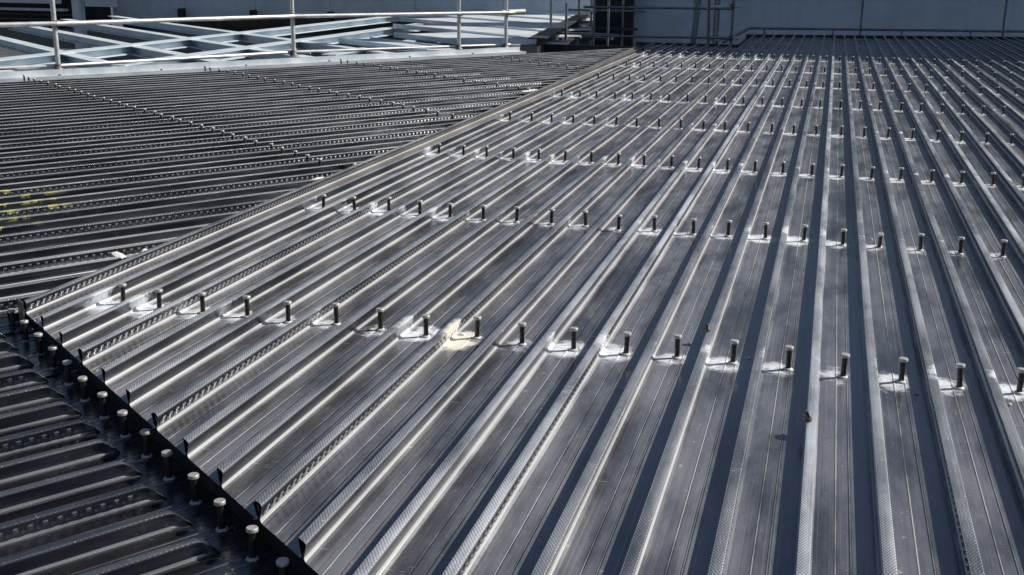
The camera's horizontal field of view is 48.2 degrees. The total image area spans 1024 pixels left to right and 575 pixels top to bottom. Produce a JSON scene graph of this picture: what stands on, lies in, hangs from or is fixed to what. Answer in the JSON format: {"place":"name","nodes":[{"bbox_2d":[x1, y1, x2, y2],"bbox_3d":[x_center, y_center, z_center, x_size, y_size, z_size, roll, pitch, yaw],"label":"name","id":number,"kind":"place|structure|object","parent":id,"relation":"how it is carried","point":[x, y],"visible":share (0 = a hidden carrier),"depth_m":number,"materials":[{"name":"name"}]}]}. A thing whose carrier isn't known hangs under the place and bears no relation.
{"place":"outdoors","nodes":[
{"label":"outdoors","id":0,"kind":"place"},
{"bbox_2d":[0,0,117,48],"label":"louvred building","id":1,"kind":"structure","parent":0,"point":[25,11],"depth_m":37.25,"materials":[{"name":"metal"}]},
{"bbox_2d":[0,36,154,72],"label":"frame beam","id":2,"kind":"structure","parent":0,"point":[20,46],"depth_m":19.56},
{"bbox_2d":[3,332,221,553],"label":"floor beam","id":3,"kind":"structure","parent":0,"point":[50,375],"depth_m":4.40,"materials":[{"name":"metal"}]},
{"bbox_2d":[0,309,36,333],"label":"deck sheet","id":4,"kind":"object","parent":3,"relation":"on","point":[5,326],"visible":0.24,"depth_m":4.89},
{"bbox_2d":[7,308,15,326],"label":"shear stud","id":5,"kind":"object","parent":4,"relation":"on","point":[11,311],"visible":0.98,"depth_m":4.86,"materials":[{"name":"metal"}]},
{"bbox_2d":[17,298,33,332],"bbox_3d":[-2.055,0.115,4.834,0.034,0.131,0.090,-11,19,-35],"label":"corner plate","id":6,"kind":"object","parent":4,"relation":"on","point":[20,304],"visible":0.68,"depth_m":4.82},
{"bbox_2d":[0,292,42,335],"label":"deck sheet","id":7,"kind":"object","parent":3,"relation":"on","point":[6,304],"visible":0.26,"depth_m":5.08,"materials":[{"name":"metal"}]},
{"bbox_2d":[0,330,77,376],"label":"deck sheet","id":8,"kind":"object","parent":3,"relation":"on","point":[17,353],"visible":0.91,"depth_m":4.51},
{"bbox_2d":[20,320,29,341],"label":"shear stud","id":9,"kind":"object","parent":8,"relation":"on","point":[25,329],"visible":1,"depth_m":4.71,"materials":[{"name":"metal"}]},
{"bbox_2d":[34,332,43,354],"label":"shear stud","id":10,"kind":"object","parent":8,"relation":"on","point":[38,335],"visible":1,"depth_m":4.55,"materials":[{"name":"metal"}]},
{"bbox_2d":[48,345,57,368],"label":"shear stud","id":11,"kind":"object","parent":8,"relation":"on","point":[52,348],"visible":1,"depth_m":4.39,"materials":[{"name":"metal"}]},
{"bbox_2d":[0,369,131,436],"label":"deck sheet","id":12,"kind":"object","parent":3,"relation":"on","point":[30,399],"visible":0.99,"depth_m":4.04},
{"bbox_2d":[62,360,73,385],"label":"shear stud","id":13,"kind":"object","parent":12,"relation":"on","point":[67,363],"visible":1,"depth_m":4.24,"materials":[{"name":"metal"}]},
{"bbox_2d":[77,376,89,401],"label":"shear stud","id":14,"kind":"object","parent":12,"relation":"on","point":[82,380],"visible":1,"depth_m":4.08,"materials":[{"name":"metal"}]},
{"bbox_2d":[97,391,109,418],"bbox_3d":[-1.406,0.406,3.940,0.037,0.091,0.036,5,17,15],"label":"shear stud","id":15,"kind":"object","parent":12,"relation":"on","point":[102,397],"visible":1,"depth_m":3.93,"materials":[{"name":"metal"}]},
{"bbox_2d":[0,238,174,298],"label":"deck sheet","id":16,"kind":"object","parent":3,"relation":"on","point":[28,277],"visible":0.62,"depth_m":5.66,"materials":[{"name":"metal"}]},
{"bbox_2d":[111,252,125,258],"bbox_3d":[-2.011,-0.168,5.838,0.057,0.010,0.156,-11,19,-35],"label":"foam scrap","id":17,"kind":"object","parent":16,"relation":"on","point":[118,255],"visible":1,"depth_m":5.81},
{"bbox_2d":[0,419,199,522],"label":"deck sheet","id":18,"kind":"object","parent":3,"relation":"on","point":[55,465],"visible":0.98,"depth_m":3.52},
{"bbox_2d":[117,409,130,437],"bbox_3d":[-1.283,0.451,3.785,0.037,0.091,0.036,5,21,15],"label":"shear stud","id":19,"kind":"object","parent":18,"relation":"on","point":[122,413],"visible":1,"depth_m":3.78,"materials":[{"name":"metal"}]},
{"bbox_2d":[140,428,152,458],"bbox_3d":[-1.161,0.495,3.634,0.037,0.091,0.036,6,17,14],"label":"shear stud","id":20,"kind":"object","parent":18,"relation":"on","point":[145,432],"visible":1,"depth_m":3.63,"materials":[{"name":"metal"}]},
{"bbox_2d":[161,449,175,480],"bbox_3d":[-1.045,0.540,3.479,0.037,0.091,0.036,4,17,15],"label":"shear stud","id":21,"kind":"object","parent":18,"relation":"on","point":[166,455],"visible":1,"depth_m":3.47,"materials":[{"name":"metal"}]},
{"bbox_2d":[0,199,269,263],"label":"deck sheet","id":22,"kind":"object","parent":3,"relation":"on","point":[30,245],"visible":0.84,"depth_m":6.34,"materials":[{"name":"metal"}]},
{"bbox_2d":[0,482,281,574],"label":"deck sheet","id":23,"kind":"object","parent":3,"relation":"on","point":[140,529],"visible":0.98,"depth_m":3.10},
{"bbox_2d":[187,472,201,504],"bbox_3d":[-0.922,0.584,3.327,0.037,0.091,0.036,4,17,15],"label":"shear stud","id":24,"kind":"object","parent":23,"relation":"on","point":[193,477],"visible":1,"depth_m":3.32,"materials":[{"name":"metal"}]},
{"bbox_2d":[213,498,228,532],"bbox_3d":[-0.806,0.630,3.170,0.037,0.091,0.036,4,17,15],"label":"shear stud","id":25,"kind":"object","parent":23,"relation":"on","point":[219,503],"visible":1,"depth_m":3.16,"materials":[{"name":"metal"}]},
{"bbox_2d":[245,525,258,561],"bbox_3d":[-0.685,0.674,3.018,0.037,0.091,0.036,6,13,14],"label":"shear stud","id":26,"kind":"object","parent":23,"relation":"on","point":[251,530],"visible":1,"depth_m":3.01,"materials":[{"name":"metal"}]},
{"bbox_2d":[0,169,342,234],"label":"deck sheet","id":27,"kind":"object","parent":3,"relation":"on","point":[65,214],"visible":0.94,"depth_m":7.07,"materials":[{"name":"metal"}]},
{"bbox_2d":[37,324,318,574],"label":"closure plate","id":28,"kind":"object","parent":3,"relation":"on","point":[300,565],"visible":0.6,"depth_m":3.50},
{"bbox_2d":[0,146,398,210],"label":"deck sheet","id":29,"kind":"object","parent":3,"relation":"on","point":[26,197],"visible":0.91,"depth_m":7.79,"materials":[{"name":"metal"}]},
{"bbox_2d":[0,128,442,189],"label":"deck sheet","id":30,"kind":"object","parent":3,"relation":"on","point":[65,174],"visible":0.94,"depth_m":8.51,"materials":[{"name":"metal"}]},
{"bbox_2d":[207,564,300,574],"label":"deck sheet","id":31,"kind":"object","parent":3,"relation":"on","point":[291,570],"visible":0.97,"depth_m":2.96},
{"bbox_2d":[276,557,288,574],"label":"shear stud","id":32,"kind":"object","parent":31,"relation":"on","point":[282,563],"visible":1,"depth_m":2.84,"materials":[{"name":"metal"}]},
{"bbox_2d":[22,42,681,360],"bbox_3d":[0.532,-2.153,12.781,0.600,0.056,18.264,5,16,15],"label":"deck sheet","id":33,"kind":"object","parent":3,"relation":"on","point":[72,317],"visible":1,"depth_m":6.28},
{"bbox_2d":[119,283,126,301],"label":"shear stud","id":34,"kind":"object","parent":33,"relation":"on","point":[122,286],"visible":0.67,"depth_m":4.93,"materials":[{"name":"metal"}]},
{"bbox_2d":[155,288,162,309],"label":"shear stud","id":35,"kind":"object","parent":33,"relation":"on","point":[158,291],"visible":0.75,"depth_m":4.85,"materials":[{"name":"metal"}]},
{"bbox_2d":[78,43,715,426],"bbox_3d":[1.049,-2.043,12.412,0.600,0.056,18.731,5,16,15],"label":"deck sheet","id":36,"kind":"object","parent":3,"relation":"on","point":[304,274],"visible":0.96,"depth_m":5.49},
{"bbox_2d":[198,291,205,313],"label":"shear stud","id":37,"kind":"object","parent":36,"relation":"on","point":[202,294],"visible":0.79,"depth_m":4.81,"materials":[{"name":"metal"}]},
{"bbox_2d":[243,295,250,317],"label":"shear stud","id":38,"kind":"object","parent":36,"relation":"on","point":[246,298],"visible":0.81,"depth_m":4.77,"materials":[{"name":"metal"}]},
{"bbox_2d":[284,300,291,323],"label":"shear stud","id":39,"kind":"object","parent":36,"relation":"on","point":[287,303],"visible":0.96,"depth_m":4.70,"materials":[{"name":"metal"}]},
{"bbox_2d":[447,203,452,218],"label":"shear stud","id":40,"kind":"object","parent":36,"relation":"on","point":[449,210],"visible":0.91,"depth_m":6.64,"materials":[{"name":"metal"}]},
{"bbox_2d":[151,34,760,516],"bbox_3d":[1.994,-2.355,13.549,0.600,0.056,22.438,5,16,15],"label":"deck sheet","id":41,"kind":"object","parent":3,"relation":"on","point":[245,430],"visible":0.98,"depth_m":4.67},
{"bbox_2d":[332,302,340,325],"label":"shear stud","id":42,"kind":"object","parent":41,"relation":"on","point":[335,305],"visible":1,"depth_m":4.68,"materials":[{"name":"metal"}]},
{"bbox_2d":[376,307,384,330],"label":"shear stud","id":43,"kind":"object","parent":41,"relation":"on","point":[380,310],"visible":1,"depth_m":4.62,"materials":[{"name":"metal"}]},
{"bbox_2d":[422,314,430,337],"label":"shear stud","id":44,"kind":"object","parent":41,"relation":"on","point":[425,317],"visible":1,"depth_m":4.54,"materials":[{"name":"metal"}]},
{"bbox_2d":[636,42,738,46],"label":"end trim","id":45,"kind":"structure","parent":41,"relation":"attached to","point":[641,44],"depth_m":21.26,"materials":[{"name":"metal"}]},
{"bbox_2d":[9,26,250,68],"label":"frame beam","id":46,"kind":"structure","parent":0,"point":[140,50],"depth_m":21.68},
{"bbox_2d":[60,19,345,64],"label":"frame beam","id":47,"kind":"structure","parent":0,"point":[203,44],"depth_m":23.04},
{"bbox_2d":[0,16,425,65],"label":"frame beam","id":48,"kind":"structure","parent":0,"point":[94,52],"depth_m":21.47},
{"bbox_2d":[0,47,525,81],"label":"edge angle","id":49,"kind":"object","parent":48,"relation":"attached to","point":[14,76],"visible":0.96,"depth_m":15.49,"materials":[{"name":"metal"}]},
{"bbox_2d":[0,0,525,69],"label":"guard rail","id":50,"kind":"object","parent":49,"relation":"on","point":[54,23],"visible":0.94,"depth_m":16.32,"materials":[{"name":"metal"}]},
{"bbox_2d":[0,112,481,172],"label":"deck sheet","id":51,"kind":"object","parent":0,"point":[60,159],"visible":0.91,"depth_m":9.21,"materials":[{"name":"metal"}]},
{"bbox_2d":[0,100,511,156],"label":"deck sheet","id":52,"kind":"object","parent":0,"point":[72,144],"visible":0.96,"depth_m":9.93,"materials":[{"name":"metal"}]},
{"bbox_2d":[108,16,420,59],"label":"frame beam","id":53,"kind":"structure","parent":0,"point":[248,37],"depth_m":23.63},
{"bbox_2d":[106,23,424,73],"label":"frame beam","id":54,"kind":"structure","parent":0,"point":[334,39],"depth_m":21.14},
{"bbox_2d":[393,22,580,37],"bbox_3d":[-0.646,-5.466,24.352,1.543,0.090,4.798,-11,19,-35],"label":"roof sheet","id":55,"kind":"object","parent":54,"relation":"on","point":[452,27],"visible":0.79,"depth_m":24.53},
{"bbox_2d":[414,15,592,24],"bbox_3d":[-0.343,-6.909,29.456,1.543,0.090,6.197,-11,19,-35],"label":"roof sheet","id":56,"kind":"object","parent":54,"relation":"on","point":[525,19],"visible":0.5,"depth_m":29.36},
{"bbox_2d":[415,9,592,20],"bbox_3d":[-0.220,-7.641,32.046,1.543,0.090,6.997,-11,19,-35],"label":"roof sheet","id":57,"kind":"object","parent":54,"relation":"on","point":[541,15],"visible":0.41,"depth_m":31.92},
{"bbox_2d":[0,90,532,143],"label":"deck sheet","id":58,"kind":"object","parent":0,"point":[94,130],"visible":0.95,"depth_m":10.63,"materials":[{"name":"metal"}]},
{"bbox_2d":[0,80,557,131],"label":"deck sheet","id":59,"kind":"object","parent":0,"point":[40,123],"visible":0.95,"depth_m":11.32,"materials":[{"name":"metal"}]},
{"bbox_2d":[0,72,575,120],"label":"deck sheet","id":60,"kind":"object","parent":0,"point":[98,109],"visible":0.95,"depth_m":12.02,"materials":[{"name":"metal"}]},
{"bbox_2d":[0,65,591,111],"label":"deck sheet","id":61,"kind":"object","parent":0,"point":[36,105],"visible":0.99,"depth_m":12.70,"materials":[{"name":"metal"}]},
{"bbox_2d":[0,58,607,102],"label":"deck sheet","id":62,"kind":"object","parent":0,"point":[143,90],"visible":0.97,"depth_m":13.39,"materials":[{"name":"metal"}]},
{"bbox_2d":[0,53,618,95],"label":"deck sheet","id":63,"kind":"object","parent":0,"point":[95,86],"visible":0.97,"depth_m":14.11,"materials":[{"name":"metal"}]},
{"bbox_2d":[528,45,638,93],"bbox_3d":[0.995,-2.941,15.542,0.003,0.135,8.921,5,16,15],"label":"edge flashing","id":64,"kind":"object","parent":63,"relation":"attached to","point":[621,54],"visible":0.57,"depth_m":16.87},
{"bbox_2d":[0,48,630,88],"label":"deck sheet","id":65,"kind":"object","parent":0,"point":[21,84],"visible":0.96,"depth_m":14.80,"materials":[{"name":"metal"}]},
{"bbox_2d":[321,39,442,55],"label":"frame beam","id":66,"kind":"structure","parent":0,"point":[362,52],"depth_m":19.66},
{"bbox_2d":[338,37,455,51],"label":"roof sheet","id":67,"kind":"object","parent":66,"relation":"on","point":[373,42],"visible":0.62,"depth_m":19.96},
{"bbox_2d":[394,31,568,47],"bbox_3d":[-0.651,-4.688,21.606,1.543,0.090,3.598,-11,19,-35],"label":"roof sheet","id":68,"kind":"object","parent":66,"relation":"on","point":[467,38],"visible":0.67,"depth_m":21.53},
{"bbox_2d":[401,17,590,31],"bbox_3d":[-0.524,-6.199,26.943,1.543,0.090,5.597,-11,19,-35],"label":"roof sheet","id":69,"kind":"object","parent":66,"relation":"on","point":[514,24],"visible":0.76,"depth_m":27.23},
{"bbox_2d":[482,9,592,16],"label":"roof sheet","id":70,"kind":"object","parent":66,"relation":"on","point":[561,13],"visible":0.21,"depth_m":33.28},
{"bbox_2d":[0,7,1020,572],"bbox_3d":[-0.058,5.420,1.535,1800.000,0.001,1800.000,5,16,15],"label":"ground","id":71,"kind":"structure","parent":0,"point":[6,53],"depth_m":36.00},
{"bbox_2d":[71,0,87,75],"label":"column","id":72,"kind":"structure","parent":71,"relation":"on","point":[78,9],"depth_m":35.05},
{"bbox_2d":[87,0,592,74],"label":"building","id":73,"kind":"structure","parent":71,"relation":"on","point":[143,9],"depth_m":36.16,"materials":[{"name":"metal"}]},
{"bbox_2d":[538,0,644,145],"bbox_3d":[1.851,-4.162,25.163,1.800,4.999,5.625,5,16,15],"label":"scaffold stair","id":74,"kind":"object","parent":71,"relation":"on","point":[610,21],"visible":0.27,"depth_m":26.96,"materials":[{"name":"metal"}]},
{"bbox_2d":[528,11,592,52],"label":"rim beam","id":75,"kind":"structure","parent":74,"relation":"attached to","point":[544,37],"depth_m":22.24,"materials":[{"name":"metal"}]},
{"bbox_2d":[545,44,643,52],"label":"end trim","id":76,"kind":"structure","parent":75,"relation":"attached to","point":[558,47],"depth_m":20.14,"materials":[{"name":"metal"}]},
{"bbox_2d":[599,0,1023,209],"bbox_3d":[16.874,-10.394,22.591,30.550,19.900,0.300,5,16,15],"label":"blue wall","id":77,"kind":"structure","parent":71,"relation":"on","point":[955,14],"depth_m":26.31,"materials":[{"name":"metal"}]},
{"bbox_2d":[690,0,701,43],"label":"wall conduit","id":78,"kind":"object","parent":77,"relation":"attached to","point":[698,3],"depth_m":26.44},
{"bbox_2d":[707,0,710,43],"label":"pipe","id":79,"kind":"object","parent":77,"relation":"attached to","point":[708,23],"depth_m":24.16,"materials":[{"name":"metal"}]},
{"bbox_2d":[253,34,791,574],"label":"deck sheet","id":80,"kind":"object","parent":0,"point":[405,468],"visible":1,"depth_m":3.96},
{"bbox_2d":[473,315,481,339],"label":"shear stud","id":81,"kind":"object","parent":80,"relation":"on","point":[477,319],"visible":1,"depth_m":4.53,"materials":[{"name":"metal"}]},
{"bbox_2d":[518,321,526,345],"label":"shear stud","id":82,"kind":"object","parent":80,"relation":"on","point":[522,324],"visible":1,"depth_m":4.45,"materials":[{"name":"metal"}]},
{"bbox_2d":[569,327,577,351],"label":"shear stud","id":83,"kind":"object","parent":80,"relation":"on","point":[573,330],"visible":1,"depth_m":4.40,"materials":[{"name":"metal"}]},
{"bbox_2d":[615,214,621,230],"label":"shear stud","id":84,"kind":"object","parent":80,"relation":"on","point":[618,216],"visible":1,"depth_m":6.39,"materials":[{"name":"metal"}]},
{"bbox_2d":[442,35,822,574],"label":"deck sheet","id":85,"kind":"object","parent":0,"point":[590,482],"visible":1,"depth_m":3.87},
{"bbox_2d":[621,331,631,355],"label":"shear stud","id":86,"kind":"object","parent":85,"relation":"on","point":[627,335],"visible":1,"depth_m":4.35,"materials":[{"name":"metal"}]},
{"bbox_2d":[672,334,681,359],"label":"shear stud","id":87,"kind":"object","parent":85,"relation":"on","point":[677,337],"visible":1,"depth_m":4.32,"materials":[{"name":"metal"}]},
{"bbox_2d":[725,220,731,236],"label":"shear stud","id":88,"kind":"object","parent":85,"relation":"on","point":[729,222],"visible":1,"depth_m":6.28,"materials":[{"name":"metal"}]},
{"bbox_2d":[728,339,738,364],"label":"shear stud","id":89,"kind":"object","parent":85,"relation":"on","point":[734,343],"visible":1,"depth_m":4.27,"materials":[{"name":"metal"}]},
{"bbox_2d":[762,222,768,239],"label":"shear stud","id":90,"kind":"object","parent":85,"relation":"on","point":[765,224],"visible":1,"depth_m":6.23,"materials":[{"name":"metal"}]},
{"bbox_2d":[708,35,961,574],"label":"deck sheet","id":91,"kind":"object","parent":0,"point":[862,310],"visible":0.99,"depth_m":3.89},
{"bbox_2d":[783,345,793,370],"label":"shear stud","id":92,"kind":"object","parent":91,"relation":"on","point":[788,349],"visible":1,"depth_m":4.21,"materials":[{"name":"metal"}]},
{"bbox_2d":[800,224,807,241],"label":"shear stud","id":93,"kind":"object","parent":91,"relation":"on","point":[805,226],"visible":1,"depth_m":6.19,"materials":[{"name":"metal"}]},
{"bbox_2d":[802,410,811,421],"bbox_3d":[0.931,0.404,3.616,0.022,0.030,0.051,-3,16,-13],"label":"swarf","id":94,"kind":"object","parent":91,"relation":"on","point":[806,416],"visible":1,"depth_m":3.60,"materials":[{"name":"metal"}]},
{"bbox_2d":[839,228,846,245],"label":"shear stud","id":95,"kind":"object","parent":91,"relation":"on","point":[844,230],"visible":1,"depth_m":6.10,"materials":[{"name":"metal"}]},
{"bbox_2d":[837,352,849,378],"bbox_3d":[1.201,0.283,4.142,0.037,0.091,0.036,-11,22,-33],"label":"shear stud","id":96,"kind":"object","parent":91,"relation":"on","point":[845,356],"visible":1,"depth_m":4.13,"materials":[{"name":"metal"}]},
{"bbox_2d":[876,232,883,247],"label":"shear stud","id":97,"kind":"object","parent":91,"relation":"on","point":[880,235],"visible":1,"depth_m":6.05,"materials":[{"name":"metal"}]},
{"bbox_2d":[896,357,907,383],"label":"shear stud","id":98,"kind":"object","parent":91,"relation":"on","point":[903,361],"visible":1,"depth_m":4.10,"materials":[{"name":"metal"}]},
{"bbox_2d":[853,35,1023,574],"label":"deck sheet","id":99,"kind":"object","parent":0,"point":[978,433],"visible":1,"depth_m":4.87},
{"bbox_2d":[917,233,923,250],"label":"shear stud","id":100,"kind":"object","parent":99,"relation":"on","point":[920,235],"visible":1,"depth_m":6.01,"materials":[{"name":"metal"}]},
{"bbox_2d":[954,363,964,389],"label":"shear stud","id":101,"kind":"object","parent":99,"relation":"on","point":[960,367],"visible":1,"depth_m":4.04,"materials":[{"name":"metal"}]},
{"bbox_2d":[956,237,964,254],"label":"shear stud","id":102,"kind":"object","parent":99,"relation":"on","point":[961,239],"visible":1,"depth_m":5.94,"materials":[{"name":"metal"}]},
{"bbox_2d":[998,239,1007,257],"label":"shear stud","id":103,"kind":"object","parent":99,"relation":"on","point":[1003,247],"visible":1,"depth_m":5.89,"materials":[{"name":"metal"}]},
{"bbox_2d":[1013,367,1023,394],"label":"shear stud","id":104,"kind":"object","parent":99,"relation":"on","point":[1019,388],"visible":1,"depth_m":4.00,"materials":[{"name":"metal"}]},
{"bbox_2d":[883,36,1023,266],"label":"deck sheet","id":105,"kind":"object","parent":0,"point":[979,160],"visible":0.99,"depth_m":9.84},
{"bbox_2d":[912,36,1023,146],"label":"deck sheet","id":106,"kind":"object","parent":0,"point":[941,52],"visible":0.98,"depth_m":14.32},
{"bbox_2d":[942,36,1023,95],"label":"deck sheet","id":107,"kind":"object","parent":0,"point":[973,50],"visible":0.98,"depth_m":18.10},
{"bbox_2d":[972,36,1023,66],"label":"deck sheet","id":108,"kind":"object","parent":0,"point":[1014,53],"visible":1,"depth_m":20.92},
{"bbox_2d":[1001,37,1023,48],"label":"deck sheet","id":109,"kind":"object","parent":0,"point":[1019,43],"visible":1,"depth_m":22.95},
{"bbox_2d":[746,34,1020,40],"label":"end trim","id":110,"kind":"structure","parent":109,"relation":"attached to","point":[862,36],"depth_m":24.04,"materials":[{"name":"metal"}]},
{"bbox_2d":[722,27,1023,43],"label":"edge tube","id":111,"kind":"object","parent":110,"relation":"attached to","point":[859,29],"visible":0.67,"depth_m":24.17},
{"bbox_2d":[709,0,739,43],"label":"ladder frame","id":112,"kind":"object","parent":111,"relation":"attached to","point":[733,6],"visible":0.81,"depth_m":21.38,"materials":[{"name":"metal"}]},
{"bbox_2d":[583,0,731,44],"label":"scaffold rail","id":113,"kind":"object","parent":112,"relation":"attached to","point":[692,37],"visible":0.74,"depth_m":21.41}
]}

